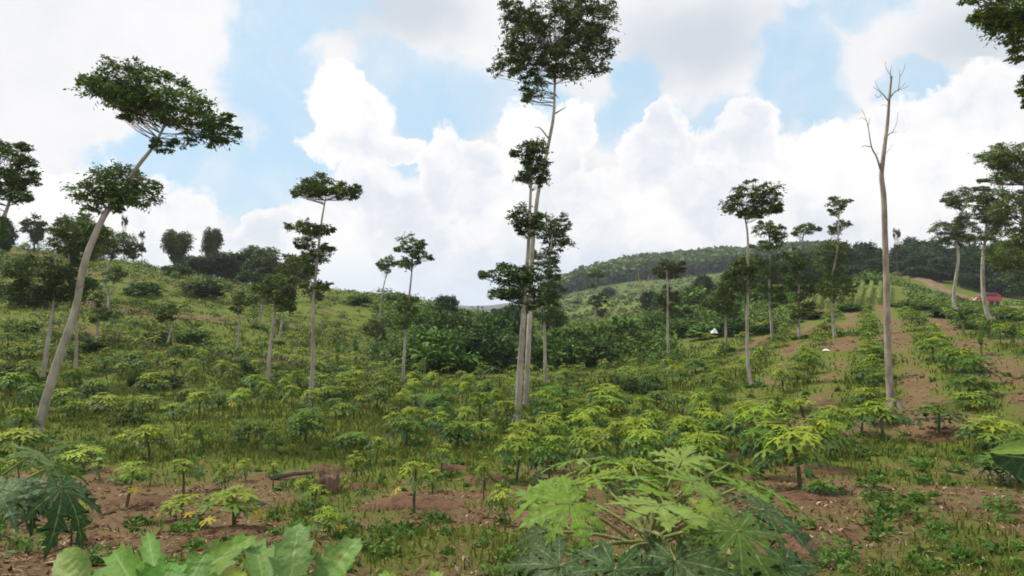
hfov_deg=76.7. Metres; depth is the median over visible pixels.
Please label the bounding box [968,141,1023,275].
shade tree
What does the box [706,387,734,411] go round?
papaya plant
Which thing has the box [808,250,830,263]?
broadleaf tree
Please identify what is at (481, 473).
papaya plant
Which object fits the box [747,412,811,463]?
papaya plant
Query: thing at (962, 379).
papaya plant
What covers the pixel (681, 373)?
papaya plant
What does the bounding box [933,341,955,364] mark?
papaya plant
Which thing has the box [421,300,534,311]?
mountains
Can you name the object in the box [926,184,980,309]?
shade tree
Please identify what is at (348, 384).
papaya plant
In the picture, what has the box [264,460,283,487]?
papaya plant
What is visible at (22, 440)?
papaya plant
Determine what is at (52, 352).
papaya plant
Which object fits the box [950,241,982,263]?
broadleaf tree
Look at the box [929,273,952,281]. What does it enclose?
broadleaf tree
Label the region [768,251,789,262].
broadleaf tree
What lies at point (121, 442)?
papaya plant
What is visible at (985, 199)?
shade tree
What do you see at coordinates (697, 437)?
papaya plant
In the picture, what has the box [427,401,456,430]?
papaya plant
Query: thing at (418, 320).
broadleaf tree
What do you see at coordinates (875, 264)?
broadleaf tree
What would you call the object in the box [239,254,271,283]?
broadleaf tree
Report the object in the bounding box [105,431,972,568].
soil mounds
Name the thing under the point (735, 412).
papaya plant
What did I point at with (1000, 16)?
shade tree
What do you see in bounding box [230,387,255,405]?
papaya plant
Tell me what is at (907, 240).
broadleaf tree
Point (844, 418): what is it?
papaya plant
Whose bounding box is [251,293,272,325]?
shade tree
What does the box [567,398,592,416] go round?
papaya plant
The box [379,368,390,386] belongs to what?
papaya plant
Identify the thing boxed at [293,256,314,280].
broadleaf tree
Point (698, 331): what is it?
bush
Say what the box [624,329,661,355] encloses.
bush
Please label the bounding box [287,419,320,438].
papaya plant
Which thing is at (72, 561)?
broadleaf weed
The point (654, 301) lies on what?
broadleaf tree
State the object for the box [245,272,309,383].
shade tree
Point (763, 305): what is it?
undergrowth
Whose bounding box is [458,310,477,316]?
broadleaf tree
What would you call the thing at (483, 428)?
papaya plant
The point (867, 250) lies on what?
broadleaf tree
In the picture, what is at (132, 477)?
papaya plant
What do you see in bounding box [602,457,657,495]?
papaya plant
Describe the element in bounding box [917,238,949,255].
broadleaf tree
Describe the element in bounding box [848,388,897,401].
papaya plant
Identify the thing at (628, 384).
bush
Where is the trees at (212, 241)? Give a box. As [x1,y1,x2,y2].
[199,226,223,275]
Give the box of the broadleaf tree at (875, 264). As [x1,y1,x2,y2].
[860,256,896,274]
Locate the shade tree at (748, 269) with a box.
[718,178,786,384]
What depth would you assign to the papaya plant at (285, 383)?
23.12 m
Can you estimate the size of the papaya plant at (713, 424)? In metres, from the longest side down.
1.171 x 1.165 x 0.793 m
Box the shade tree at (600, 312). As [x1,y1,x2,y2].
[586,268,609,323]
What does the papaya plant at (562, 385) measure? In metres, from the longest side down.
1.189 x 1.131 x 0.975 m
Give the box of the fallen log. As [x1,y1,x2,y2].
[270,470,313,479]
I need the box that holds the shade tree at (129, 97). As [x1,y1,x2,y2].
[24,54,242,440]
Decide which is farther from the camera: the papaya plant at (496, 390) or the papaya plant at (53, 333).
the papaya plant at (53, 333)
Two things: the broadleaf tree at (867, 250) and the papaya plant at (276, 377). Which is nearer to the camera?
the papaya plant at (276, 377)
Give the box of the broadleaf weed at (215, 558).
[98,531,258,575]
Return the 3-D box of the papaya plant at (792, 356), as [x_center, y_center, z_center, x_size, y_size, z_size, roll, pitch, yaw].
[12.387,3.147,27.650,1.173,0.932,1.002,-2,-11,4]
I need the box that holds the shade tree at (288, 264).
[265,251,308,341]
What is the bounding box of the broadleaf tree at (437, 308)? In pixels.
[423,305,442,312]
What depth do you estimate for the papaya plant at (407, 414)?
17.54 m
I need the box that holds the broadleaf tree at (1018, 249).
[990,239,1023,297]
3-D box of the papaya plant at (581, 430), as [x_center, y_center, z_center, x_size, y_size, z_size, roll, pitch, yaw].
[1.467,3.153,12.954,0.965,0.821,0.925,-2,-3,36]
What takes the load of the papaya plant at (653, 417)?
on the ground at (908, 389)
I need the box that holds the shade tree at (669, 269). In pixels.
[651,258,686,355]
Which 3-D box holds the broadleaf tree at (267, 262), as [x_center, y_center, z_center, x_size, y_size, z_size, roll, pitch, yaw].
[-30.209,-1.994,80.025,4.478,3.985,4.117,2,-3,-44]
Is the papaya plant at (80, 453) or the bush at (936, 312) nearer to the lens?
the papaya plant at (80, 453)
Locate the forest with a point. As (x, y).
(643, 265)
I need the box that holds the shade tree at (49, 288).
[0,250,109,377]
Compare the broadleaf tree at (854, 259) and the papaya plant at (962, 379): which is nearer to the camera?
the papaya plant at (962, 379)
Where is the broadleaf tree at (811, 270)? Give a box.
[800,255,823,285]
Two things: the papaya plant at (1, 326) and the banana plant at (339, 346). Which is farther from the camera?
the banana plant at (339, 346)
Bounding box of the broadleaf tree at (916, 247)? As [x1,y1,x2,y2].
[904,238,935,252]
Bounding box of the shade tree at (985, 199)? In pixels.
[961,185,1017,322]
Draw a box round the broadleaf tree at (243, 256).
[224,250,252,272]
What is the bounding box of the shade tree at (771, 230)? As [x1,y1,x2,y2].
[746,220,789,338]
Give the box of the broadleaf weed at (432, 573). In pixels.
[378,569,470,575]
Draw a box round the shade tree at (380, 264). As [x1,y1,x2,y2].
[362,254,398,342]
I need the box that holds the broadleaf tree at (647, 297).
[637,290,657,310]
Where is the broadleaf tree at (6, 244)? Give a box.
[0,214,18,257]
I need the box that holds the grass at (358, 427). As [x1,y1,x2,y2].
[0,295,1023,575]
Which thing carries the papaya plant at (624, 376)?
on the ground at (908, 389)
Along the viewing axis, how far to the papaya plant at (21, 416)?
15.24 m
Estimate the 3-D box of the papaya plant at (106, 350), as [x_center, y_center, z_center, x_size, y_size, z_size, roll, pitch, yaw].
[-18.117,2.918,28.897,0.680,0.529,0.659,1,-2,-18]
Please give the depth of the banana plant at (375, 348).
35.62 m
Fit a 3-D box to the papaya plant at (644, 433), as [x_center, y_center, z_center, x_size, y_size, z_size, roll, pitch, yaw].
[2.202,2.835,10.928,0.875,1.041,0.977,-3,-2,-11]
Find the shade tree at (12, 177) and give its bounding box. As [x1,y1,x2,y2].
[0,139,43,240]
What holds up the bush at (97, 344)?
on the ground at (908, 389)
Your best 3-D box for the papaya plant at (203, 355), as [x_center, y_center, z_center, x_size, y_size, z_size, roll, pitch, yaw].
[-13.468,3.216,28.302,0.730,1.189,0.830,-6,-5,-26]
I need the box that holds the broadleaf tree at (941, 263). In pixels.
[924,254,954,281]
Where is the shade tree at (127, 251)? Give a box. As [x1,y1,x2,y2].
[96,230,146,295]
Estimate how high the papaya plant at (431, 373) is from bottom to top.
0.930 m
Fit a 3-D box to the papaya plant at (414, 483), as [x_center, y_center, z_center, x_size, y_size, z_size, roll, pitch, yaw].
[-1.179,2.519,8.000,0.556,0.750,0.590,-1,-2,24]
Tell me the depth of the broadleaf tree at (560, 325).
71.44 m
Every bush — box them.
[0,282,38,295]
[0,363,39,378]
[12,292,57,306]
[14,320,41,331]
[73,337,111,352]
[113,411,151,425]
[122,281,166,294]
[127,375,147,385]
[137,329,168,341]
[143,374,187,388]
[159,262,197,276]
[171,329,212,343]
[173,276,234,297]
[236,363,258,377]
[315,368,343,377]
[344,294,373,304]
[364,317,401,329]
[382,292,416,304]
[388,328,442,370]
[398,326,486,373]
[404,308,437,331]
[421,309,477,337]
[438,317,517,373]
[468,311,512,337]
[484,331,532,368]
[495,299,534,340]
[512,333,549,367]
[530,335,595,370]
[538,322,592,342]
[563,335,623,366]
[577,320,615,338]
[590,331,642,359]
[608,314,652,336]
[614,376,647,393]
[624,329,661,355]
[633,381,666,394]
[638,313,673,334]
[654,303,710,322]
[657,319,708,339]
[673,284,715,307]
[685,324,727,338]
[688,304,740,317]
[716,315,755,336]
[733,288,765,304]
[749,321,778,334]
[762,318,804,325]
[772,284,795,293]
[772,292,796,302]
[795,311,835,317]
[827,303,875,310]
[852,277,882,283]
[882,301,913,307]
[904,303,951,309]
[921,307,983,317]
[951,323,978,329]
[959,315,1015,321]
[992,311,1023,320]
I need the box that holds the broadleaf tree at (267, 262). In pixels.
[252,255,281,276]
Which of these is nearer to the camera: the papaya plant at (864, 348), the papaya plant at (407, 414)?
the papaya plant at (407, 414)
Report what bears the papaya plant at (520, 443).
on the ground at (908, 389)
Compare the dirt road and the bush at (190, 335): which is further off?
the dirt road
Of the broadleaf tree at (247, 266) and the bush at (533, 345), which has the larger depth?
the broadleaf tree at (247, 266)
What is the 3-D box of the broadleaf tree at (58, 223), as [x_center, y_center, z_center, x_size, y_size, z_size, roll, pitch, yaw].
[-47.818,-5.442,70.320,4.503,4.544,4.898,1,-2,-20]
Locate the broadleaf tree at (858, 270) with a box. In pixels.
[846,264,865,275]
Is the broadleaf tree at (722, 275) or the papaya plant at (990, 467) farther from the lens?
the broadleaf tree at (722, 275)
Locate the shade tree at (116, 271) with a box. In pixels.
[98,266,129,311]
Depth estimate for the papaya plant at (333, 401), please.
21.37 m
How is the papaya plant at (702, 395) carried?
on the ground at (908, 389)
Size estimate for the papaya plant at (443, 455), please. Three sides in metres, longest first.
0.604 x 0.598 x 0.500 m
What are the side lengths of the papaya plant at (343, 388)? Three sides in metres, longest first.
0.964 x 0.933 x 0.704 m
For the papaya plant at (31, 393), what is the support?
on the ground at (908, 389)
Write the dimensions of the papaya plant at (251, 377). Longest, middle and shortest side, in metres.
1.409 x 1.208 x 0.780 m
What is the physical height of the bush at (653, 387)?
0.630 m
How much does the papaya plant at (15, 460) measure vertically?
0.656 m
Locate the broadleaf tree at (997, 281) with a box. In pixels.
[985,269,1021,297]
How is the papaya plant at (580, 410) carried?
on the ground at (908, 389)
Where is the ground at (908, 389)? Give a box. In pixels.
[0,247,1023,575]
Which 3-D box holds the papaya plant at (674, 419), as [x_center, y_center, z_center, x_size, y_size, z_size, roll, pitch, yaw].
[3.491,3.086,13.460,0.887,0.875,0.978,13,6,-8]
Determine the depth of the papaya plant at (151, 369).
24.83 m
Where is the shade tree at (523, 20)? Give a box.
[486,0,624,405]
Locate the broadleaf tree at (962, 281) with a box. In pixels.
[957,271,988,289]
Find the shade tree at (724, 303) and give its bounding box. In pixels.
[698,277,742,349]
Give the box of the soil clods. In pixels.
[0,328,1023,575]
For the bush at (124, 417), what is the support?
on the ground at (908, 389)
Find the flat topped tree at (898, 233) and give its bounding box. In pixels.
[892,228,900,265]
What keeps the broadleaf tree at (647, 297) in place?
on the ground at (908, 389)
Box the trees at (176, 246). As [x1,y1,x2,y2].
[160,229,196,264]
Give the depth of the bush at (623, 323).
55.02 m
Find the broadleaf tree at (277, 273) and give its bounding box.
[269,263,289,284]
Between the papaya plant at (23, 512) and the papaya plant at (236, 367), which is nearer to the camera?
the papaya plant at (23, 512)
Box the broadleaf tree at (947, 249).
[928,245,955,260]
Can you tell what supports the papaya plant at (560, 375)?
on the ground at (908, 389)
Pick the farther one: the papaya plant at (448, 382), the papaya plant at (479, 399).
the papaya plant at (448, 382)
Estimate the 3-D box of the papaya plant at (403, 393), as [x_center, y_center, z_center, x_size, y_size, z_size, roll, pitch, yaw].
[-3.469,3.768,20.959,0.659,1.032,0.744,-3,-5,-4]
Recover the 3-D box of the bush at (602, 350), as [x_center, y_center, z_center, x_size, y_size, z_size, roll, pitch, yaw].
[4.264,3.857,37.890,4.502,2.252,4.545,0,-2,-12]
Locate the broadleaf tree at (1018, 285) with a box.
[1007,270,1023,297]
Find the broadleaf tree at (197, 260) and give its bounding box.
[184,255,207,275]
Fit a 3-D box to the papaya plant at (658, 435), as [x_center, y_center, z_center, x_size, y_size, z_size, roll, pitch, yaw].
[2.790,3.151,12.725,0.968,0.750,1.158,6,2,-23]
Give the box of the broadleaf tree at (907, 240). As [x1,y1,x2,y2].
[895,236,921,253]
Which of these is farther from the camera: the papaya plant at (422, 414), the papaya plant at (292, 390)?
the papaya plant at (292, 390)
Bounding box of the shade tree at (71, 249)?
[36,211,118,372]
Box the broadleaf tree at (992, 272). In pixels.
[979,246,1000,292]
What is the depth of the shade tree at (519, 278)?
18.81 m
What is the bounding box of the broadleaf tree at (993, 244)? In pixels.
[986,238,1000,247]
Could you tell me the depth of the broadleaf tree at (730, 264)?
112.46 m
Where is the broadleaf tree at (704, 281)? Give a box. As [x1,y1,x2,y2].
[690,273,716,296]
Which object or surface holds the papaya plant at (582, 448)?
on the ground at (908, 389)
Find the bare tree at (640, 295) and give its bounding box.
[635,273,652,316]
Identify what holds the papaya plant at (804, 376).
on the ground at (908, 389)
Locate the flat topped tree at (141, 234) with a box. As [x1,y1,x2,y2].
[139,231,145,246]
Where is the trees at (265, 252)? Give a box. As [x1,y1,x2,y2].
[238,245,282,284]
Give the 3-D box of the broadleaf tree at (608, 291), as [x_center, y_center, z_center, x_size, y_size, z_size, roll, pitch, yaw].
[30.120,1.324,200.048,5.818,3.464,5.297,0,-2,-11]
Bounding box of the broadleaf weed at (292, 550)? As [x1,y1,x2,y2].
[242,521,362,575]
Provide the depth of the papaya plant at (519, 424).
14.52 m
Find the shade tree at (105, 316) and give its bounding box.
[86,291,112,339]
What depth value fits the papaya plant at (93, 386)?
21.79 m
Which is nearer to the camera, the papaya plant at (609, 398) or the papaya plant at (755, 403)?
the papaya plant at (755, 403)
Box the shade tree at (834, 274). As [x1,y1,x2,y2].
[809,196,858,336]
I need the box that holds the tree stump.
[317,469,344,494]
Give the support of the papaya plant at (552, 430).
on the ground at (908, 389)
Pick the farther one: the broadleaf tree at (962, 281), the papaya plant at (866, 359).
the broadleaf tree at (962, 281)
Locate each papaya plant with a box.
[0,320,8,332]
[0,333,18,346]
[0,369,29,396]
[0,393,11,407]
[0,407,41,439]
[0,427,62,451]
[0,444,103,561]
[0,453,35,477]
[3,343,33,356]
[9,371,37,387]
[11,382,43,409]
[13,501,28,529]
[14,318,34,339]
[14,359,41,378]
[27,337,44,353]
[31,343,57,356]
[38,381,60,402]
[39,440,106,461]
[39,500,95,546]
[41,327,59,338]
[49,387,85,408]
[51,443,108,470]
[56,401,90,415]
[57,368,88,390]
[65,347,83,354]
[67,365,92,380]
[72,342,89,347]
[78,378,113,397]
[83,392,122,410]
[84,363,102,374]
[84,457,110,479]
[85,379,116,395]
[91,356,117,369]
[96,358,116,383]
[99,347,114,355]
[103,461,155,506]
[106,430,140,453]
[110,362,130,376]
[117,351,136,359]
[118,350,146,370]
[119,424,177,461]
[120,395,147,413]
[126,358,153,374]
[131,372,170,396]
[136,367,159,376]
[136,394,166,409]
[141,468,161,480]
[146,428,177,447]
[151,351,166,366]
[152,379,171,394]
[154,402,190,418]
[154,493,207,519]
[159,458,207,493]
[162,356,185,371]
[167,344,187,358]
[172,388,204,399]
[172,433,198,463]
[175,391,215,417]
[182,358,203,379]
[184,421,218,445]
[185,367,203,385]
[193,351,213,359]
[195,348,212,369]
[195,483,272,529]
[200,387,222,396]
[201,390,229,408]
[212,359,231,376]
[212,462,238,496]
[214,360,230,376]
[222,364,242,388]
[226,392,252,408]
[228,418,271,443]
[229,363,243,382]
[230,356,251,364]
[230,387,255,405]
[234,458,252,480]
[239,374,271,386]
[250,359,260,370]
[252,377,271,394]
[253,378,277,404]
[257,383,278,411]
[260,425,287,451]
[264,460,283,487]
[270,373,281,380]
[276,374,295,400]
[281,383,302,410]
[284,407,331,443]
[287,368,307,391]
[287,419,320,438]
[287,478,312,497]
[290,373,316,384]
[293,387,325,413]
[296,484,334,515]
[307,373,335,387]
[309,505,348,535]
[316,384,343,398]
[325,398,344,407]
[327,403,359,416]
[330,385,353,400]
[332,431,373,447]
[333,372,355,390]
[336,377,362,393]
[344,450,371,482]
[345,367,368,382]
[349,393,373,405]
[361,388,395,405]
[363,436,392,465]
[372,375,394,394]
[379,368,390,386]
[381,367,395,380]
[381,410,405,429]
[381,417,428,445]
[384,395,412,417]
[386,381,401,388]
[387,405,415,420]
[390,461,440,512]
[396,388,413,407]
[397,406,422,425]
[402,378,422,390]
[403,380,423,397]
[403,408,435,423]
[404,370,422,381]
[405,393,429,406]
[412,467,446,492]
[417,393,453,411]
[421,372,443,385]
[423,509,438,517]
[424,370,443,387]
[424,410,451,434]
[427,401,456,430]
[428,388,459,417]
[428,443,454,472]
[436,420,485,447]
[440,378,455,402]
[452,382,464,390]
[454,406,482,429]
[455,382,473,401]
[456,372,477,386]
[463,392,500,420]
[466,418,498,440]
[472,456,499,498]
[474,382,491,390]
[478,378,501,397]
[483,483,519,525]
[486,400,525,430]
[487,387,503,413]
[488,431,544,480]
[489,374,507,388]
[501,377,514,392]
[501,444,820,575]
[506,419,528,438]
[507,378,532,393]
[509,417,554,460]
[527,440,571,484]
[530,376,541,388]
[530,384,562,401]
[531,386,560,419]
[531,398,560,424]
[533,411,565,439]
[535,420,569,448]
[536,434,574,471]
[538,388,568,405]
[545,386,582,408]
[549,393,579,426]
[552,381,576,400]
[553,368,577,384]
[561,411,596,446]
[565,425,606,457]
[566,427,618,480]
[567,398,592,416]
[570,404,601,425]
[575,381,600,401]
[576,406,613,436]
[584,386,626,407]
[587,369,619,383]
[588,395,626,414]
[591,383,633,400]
[596,416,640,465]
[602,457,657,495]
[603,393,632,406]
[610,416,662,450]
[612,374,635,381]
[616,364,641,379]
[616,426,665,474]
[619,412,662,428]
[629,395,658,424]
[632,428,676,460]
[637,409,671,435]
[638,370,662,385]
[639,390,677,406]
[647,365,666,377]
[660,413,697,446]
[661,415,717,457]
[664,364,679,384]
[666,391,698,415]
[670,365,691,388]
[673,430,725,476]
[676,431,736,471]
[682,358,707,374]
[685,396,716,422]
[687,401,715,421]
[689,390,716,417]
[692,407,730,438]
[693,373,714,381]
[693,383,730,400]
[700,418,749,447]
[701,365,716,374]
[703,368,731,381]
[705,362,724,369]
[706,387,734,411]
[710,367,733,386]
[716,375,734,387]
[723,404,779,449]
[726,364,746,378]
[726,398,771,426]
[726,404,752,431]
[733,425,785,476]
[734,400,779,442]
[737,356,761,366]
[745,402,777,414]
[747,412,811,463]
[751,424,835,489]
[754,394,798,405]
[759,396,799,428]
[769,363,797,391]
[776,397,819,425]
[783,370,811,383]
[784,360,812,377]
[788,351,818,363]
[794,351,827,374]
[796,418,847,462]
[797,344,813,362]
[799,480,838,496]
[803,405,851,434]
[805,402,863,445]
[808,419,853,457]
[842,387,898,406]
[843,363,878,381]
[844,405,884,433]
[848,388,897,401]
[851,397,911,441]
[853,344,894,359]
[855,359,894,386]
[857,339,883,348]
[859,347,893,364]
[860,354,884,372]
[860,399,896,424]
[861,342,873,355]
[861,373,894,389]
[906,402,976,432]
[912,330,949,342]
[912,337,952,358]
[921,322,943,336]
[923,330,949,347]
[930,332,953,348]
[932,346,957,372]
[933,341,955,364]
[938,347,991,373]
[940,373,1006,400]
[948,391,997,410]
[950,415,1023,448]
[952,353,980,374]
[952,354,1003,380]
[968,449,1020,483]
[977,318,1002,338]
[987,324,1007,344]
[989,433,1023,445]
[997,324,1023,346]
[1009,336,1023,346]
[1013,329,1023,350]
[1013,346,1023,355]
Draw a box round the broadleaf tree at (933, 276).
[918,271,950,279]
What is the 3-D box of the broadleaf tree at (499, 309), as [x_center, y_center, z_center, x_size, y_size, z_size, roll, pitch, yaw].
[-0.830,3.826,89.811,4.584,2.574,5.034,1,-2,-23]
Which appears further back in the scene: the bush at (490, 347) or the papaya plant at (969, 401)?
the bush at (490, 347)
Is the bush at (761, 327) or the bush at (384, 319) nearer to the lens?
the bush at (761, 327)
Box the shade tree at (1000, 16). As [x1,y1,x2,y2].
[955,0,1023,108]
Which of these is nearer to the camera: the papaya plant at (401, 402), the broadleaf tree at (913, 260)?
the papaya plant at (401, 402)
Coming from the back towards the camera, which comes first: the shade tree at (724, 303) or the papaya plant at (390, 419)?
the shade tree at (724, 303)
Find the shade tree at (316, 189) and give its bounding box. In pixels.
[282,171,363,406]
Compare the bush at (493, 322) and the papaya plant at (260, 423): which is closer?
the papaya plant at (260, 423)
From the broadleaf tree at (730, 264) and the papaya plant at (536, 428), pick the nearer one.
the papaya plant at (536, 428)
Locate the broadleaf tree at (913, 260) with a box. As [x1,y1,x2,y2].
[895,252,925,275]
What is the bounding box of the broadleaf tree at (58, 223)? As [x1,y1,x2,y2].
[48,217,87,240]
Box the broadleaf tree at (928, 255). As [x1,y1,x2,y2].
[916,246,938,264]
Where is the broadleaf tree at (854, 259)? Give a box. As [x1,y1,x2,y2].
[832,240,861,265]
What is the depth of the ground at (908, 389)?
14.78 m
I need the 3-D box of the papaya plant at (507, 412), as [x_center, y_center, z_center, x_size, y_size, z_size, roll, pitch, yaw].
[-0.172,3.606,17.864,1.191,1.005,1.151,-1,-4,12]
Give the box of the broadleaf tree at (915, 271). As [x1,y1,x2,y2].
[902,266,935,276]
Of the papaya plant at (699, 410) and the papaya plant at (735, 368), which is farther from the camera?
the papaya plant at (735, 368)
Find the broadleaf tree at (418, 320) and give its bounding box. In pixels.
[412,313,432,329]
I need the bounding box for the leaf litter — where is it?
[0,308,1023,575]
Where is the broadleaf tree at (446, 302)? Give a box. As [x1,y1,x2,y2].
[433,294,459,312]
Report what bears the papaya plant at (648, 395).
on the ground at (908, 389)
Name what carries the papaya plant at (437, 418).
on the ground at (908, 389)
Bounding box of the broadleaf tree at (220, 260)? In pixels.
[206,250,241,277]
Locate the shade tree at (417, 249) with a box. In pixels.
[390,231,434,381]
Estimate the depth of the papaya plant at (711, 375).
25.72 m
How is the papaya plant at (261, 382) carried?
on the ground at (908, 389)
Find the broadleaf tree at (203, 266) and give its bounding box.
[185,256,215,275]
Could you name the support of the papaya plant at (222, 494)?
on the ground at (908, 389)
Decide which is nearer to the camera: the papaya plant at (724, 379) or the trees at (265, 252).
the papaya plant at (724, 379)
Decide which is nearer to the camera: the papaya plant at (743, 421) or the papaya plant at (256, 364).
the papaya plant at (743, 421)
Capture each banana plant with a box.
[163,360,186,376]
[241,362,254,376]
[324,342,353,362]
[345,340,370,361]
[359,343,388,364]
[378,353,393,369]
[409,340,443,377]
[693,306,719,322]
[949,312,973,334]
[965,334,993,355]
[997,325,1023,345]
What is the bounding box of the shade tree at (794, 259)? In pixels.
[779,222,822,338]
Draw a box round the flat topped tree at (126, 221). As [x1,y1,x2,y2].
[121,215,128,259]
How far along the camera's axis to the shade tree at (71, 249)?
25.82 m
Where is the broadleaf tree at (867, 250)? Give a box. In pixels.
[852,241,878,265]
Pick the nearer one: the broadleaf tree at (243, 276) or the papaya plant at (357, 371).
the papaya plant at (357, 371)
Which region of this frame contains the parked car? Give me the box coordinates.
[972,293,1001,304]
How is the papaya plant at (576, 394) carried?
on the ground at (908, 389)
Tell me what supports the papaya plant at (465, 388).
on the ground at (908, 389)
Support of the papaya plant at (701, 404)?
on the ground at (908, 389)
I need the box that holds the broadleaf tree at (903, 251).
[889,242,916,274]
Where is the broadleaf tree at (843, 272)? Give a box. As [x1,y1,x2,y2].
[818,264,851,280]
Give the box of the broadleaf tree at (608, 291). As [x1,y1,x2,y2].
[601,287,617,296]
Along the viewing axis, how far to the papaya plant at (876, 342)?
28.69 m
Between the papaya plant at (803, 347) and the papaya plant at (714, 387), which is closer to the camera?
the papaya plant at (714, 387)
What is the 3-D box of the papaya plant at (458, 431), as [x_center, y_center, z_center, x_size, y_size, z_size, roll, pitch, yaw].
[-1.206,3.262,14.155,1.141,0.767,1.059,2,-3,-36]
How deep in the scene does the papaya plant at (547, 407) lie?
16.66 m
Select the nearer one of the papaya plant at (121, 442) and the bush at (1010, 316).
the papaya plant at (121, 442)
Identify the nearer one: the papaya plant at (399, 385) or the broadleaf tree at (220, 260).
the papaya plant at (399, 385)
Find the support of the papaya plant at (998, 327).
on the ground at (908, 389)
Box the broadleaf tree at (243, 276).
[233,268,262,283]
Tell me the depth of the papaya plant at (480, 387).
25.34 m
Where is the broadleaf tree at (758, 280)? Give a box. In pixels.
[751,266,766,283]
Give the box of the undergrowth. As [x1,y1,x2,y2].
[0,243,1023,401]
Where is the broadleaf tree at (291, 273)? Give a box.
[279,260,297,283]
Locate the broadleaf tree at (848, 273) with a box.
[839,264,856,275]
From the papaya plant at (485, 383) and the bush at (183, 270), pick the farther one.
the bush at (183, 270)
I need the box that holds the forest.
[536,239,840,298]
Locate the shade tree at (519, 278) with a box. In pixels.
[477,136,554,425]
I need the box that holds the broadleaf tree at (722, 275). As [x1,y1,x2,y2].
[715,268,745,290]
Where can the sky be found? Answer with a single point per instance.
(398, 100)
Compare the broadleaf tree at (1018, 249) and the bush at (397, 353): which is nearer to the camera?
the bush at (397, 353)
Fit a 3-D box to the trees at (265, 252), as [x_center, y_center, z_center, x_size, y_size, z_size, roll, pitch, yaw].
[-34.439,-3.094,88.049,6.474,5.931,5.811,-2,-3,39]
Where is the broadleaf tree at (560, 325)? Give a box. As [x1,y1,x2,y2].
[539,306,570,334]
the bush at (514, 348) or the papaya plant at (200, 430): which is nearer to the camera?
the papaya plant at (200, 430)
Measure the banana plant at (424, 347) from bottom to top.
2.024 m
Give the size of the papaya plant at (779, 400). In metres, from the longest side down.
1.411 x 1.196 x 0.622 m
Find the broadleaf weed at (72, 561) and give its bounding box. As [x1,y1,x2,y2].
[52,547,104,575]
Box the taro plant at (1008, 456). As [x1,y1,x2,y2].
[989,437,1023,484]
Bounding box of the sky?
[0,0,1023,305]
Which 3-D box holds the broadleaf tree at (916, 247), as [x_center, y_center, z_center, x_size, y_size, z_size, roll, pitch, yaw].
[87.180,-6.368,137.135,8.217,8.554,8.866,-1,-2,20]
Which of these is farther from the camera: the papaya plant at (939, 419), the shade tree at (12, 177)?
the shade tree at (12, 177)
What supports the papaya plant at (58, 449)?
on the ground at (908, 389)
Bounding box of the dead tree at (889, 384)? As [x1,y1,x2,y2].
[858,63,907,413]
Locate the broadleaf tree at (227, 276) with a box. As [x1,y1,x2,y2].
[219,265,238,280]
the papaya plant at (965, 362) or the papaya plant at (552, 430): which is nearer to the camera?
the papaya plant at (552, 430)
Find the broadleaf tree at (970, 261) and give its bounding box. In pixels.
[946,248,991,288]
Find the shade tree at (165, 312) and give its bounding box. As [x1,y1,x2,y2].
[151,302,180,342]
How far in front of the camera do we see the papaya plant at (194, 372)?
24.86 m
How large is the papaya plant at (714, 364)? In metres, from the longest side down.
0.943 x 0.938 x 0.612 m
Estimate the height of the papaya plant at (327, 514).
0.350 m
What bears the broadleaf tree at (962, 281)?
on the ground at (908, 389)
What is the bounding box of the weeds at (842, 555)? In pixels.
[0,293,1023,575]
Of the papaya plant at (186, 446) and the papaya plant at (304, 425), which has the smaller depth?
the papaya plant at (186, 446)
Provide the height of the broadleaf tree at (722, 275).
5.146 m
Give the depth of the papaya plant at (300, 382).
26.32 m
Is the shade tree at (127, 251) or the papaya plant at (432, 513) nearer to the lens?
the papaya plant at (432, 513)
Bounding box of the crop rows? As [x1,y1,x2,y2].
[805,280,891,310]
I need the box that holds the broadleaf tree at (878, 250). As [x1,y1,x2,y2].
[875,247,891,265]
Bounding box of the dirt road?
[889,269,1023,307]
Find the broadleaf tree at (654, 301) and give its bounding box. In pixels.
[650,298,662,310]
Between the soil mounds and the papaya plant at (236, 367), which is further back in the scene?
the papaya plant at (236, 367)
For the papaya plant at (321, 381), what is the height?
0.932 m
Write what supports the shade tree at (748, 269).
on the ground at (908, 389)
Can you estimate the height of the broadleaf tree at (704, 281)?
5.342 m
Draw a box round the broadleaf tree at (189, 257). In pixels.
[182,254,194,265]
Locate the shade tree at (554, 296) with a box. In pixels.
[526,212,578,383]
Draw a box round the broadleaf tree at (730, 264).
[722,260,744,282]
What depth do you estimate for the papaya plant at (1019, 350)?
21.39 m
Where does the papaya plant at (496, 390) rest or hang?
on the ground at (908, 389)
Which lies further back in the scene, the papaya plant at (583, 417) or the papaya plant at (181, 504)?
the papaya plant at (583, 417)
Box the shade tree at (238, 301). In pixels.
[228,292,250,349]
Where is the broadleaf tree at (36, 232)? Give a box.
[18,212,48,249]
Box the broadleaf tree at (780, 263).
[763,259,801,284]
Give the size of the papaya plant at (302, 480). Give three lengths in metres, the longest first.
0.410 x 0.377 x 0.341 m
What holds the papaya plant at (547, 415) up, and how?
on the ground at (908, 389)
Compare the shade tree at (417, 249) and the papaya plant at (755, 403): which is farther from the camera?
the shade tree at (417, 249)
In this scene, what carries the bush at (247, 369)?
on the ground at (908, 389)
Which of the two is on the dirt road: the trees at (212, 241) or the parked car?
the parked car
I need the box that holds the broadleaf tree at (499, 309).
[491,307,512,315]
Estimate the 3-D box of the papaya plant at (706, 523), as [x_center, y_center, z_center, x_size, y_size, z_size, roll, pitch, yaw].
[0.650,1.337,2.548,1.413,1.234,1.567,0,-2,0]

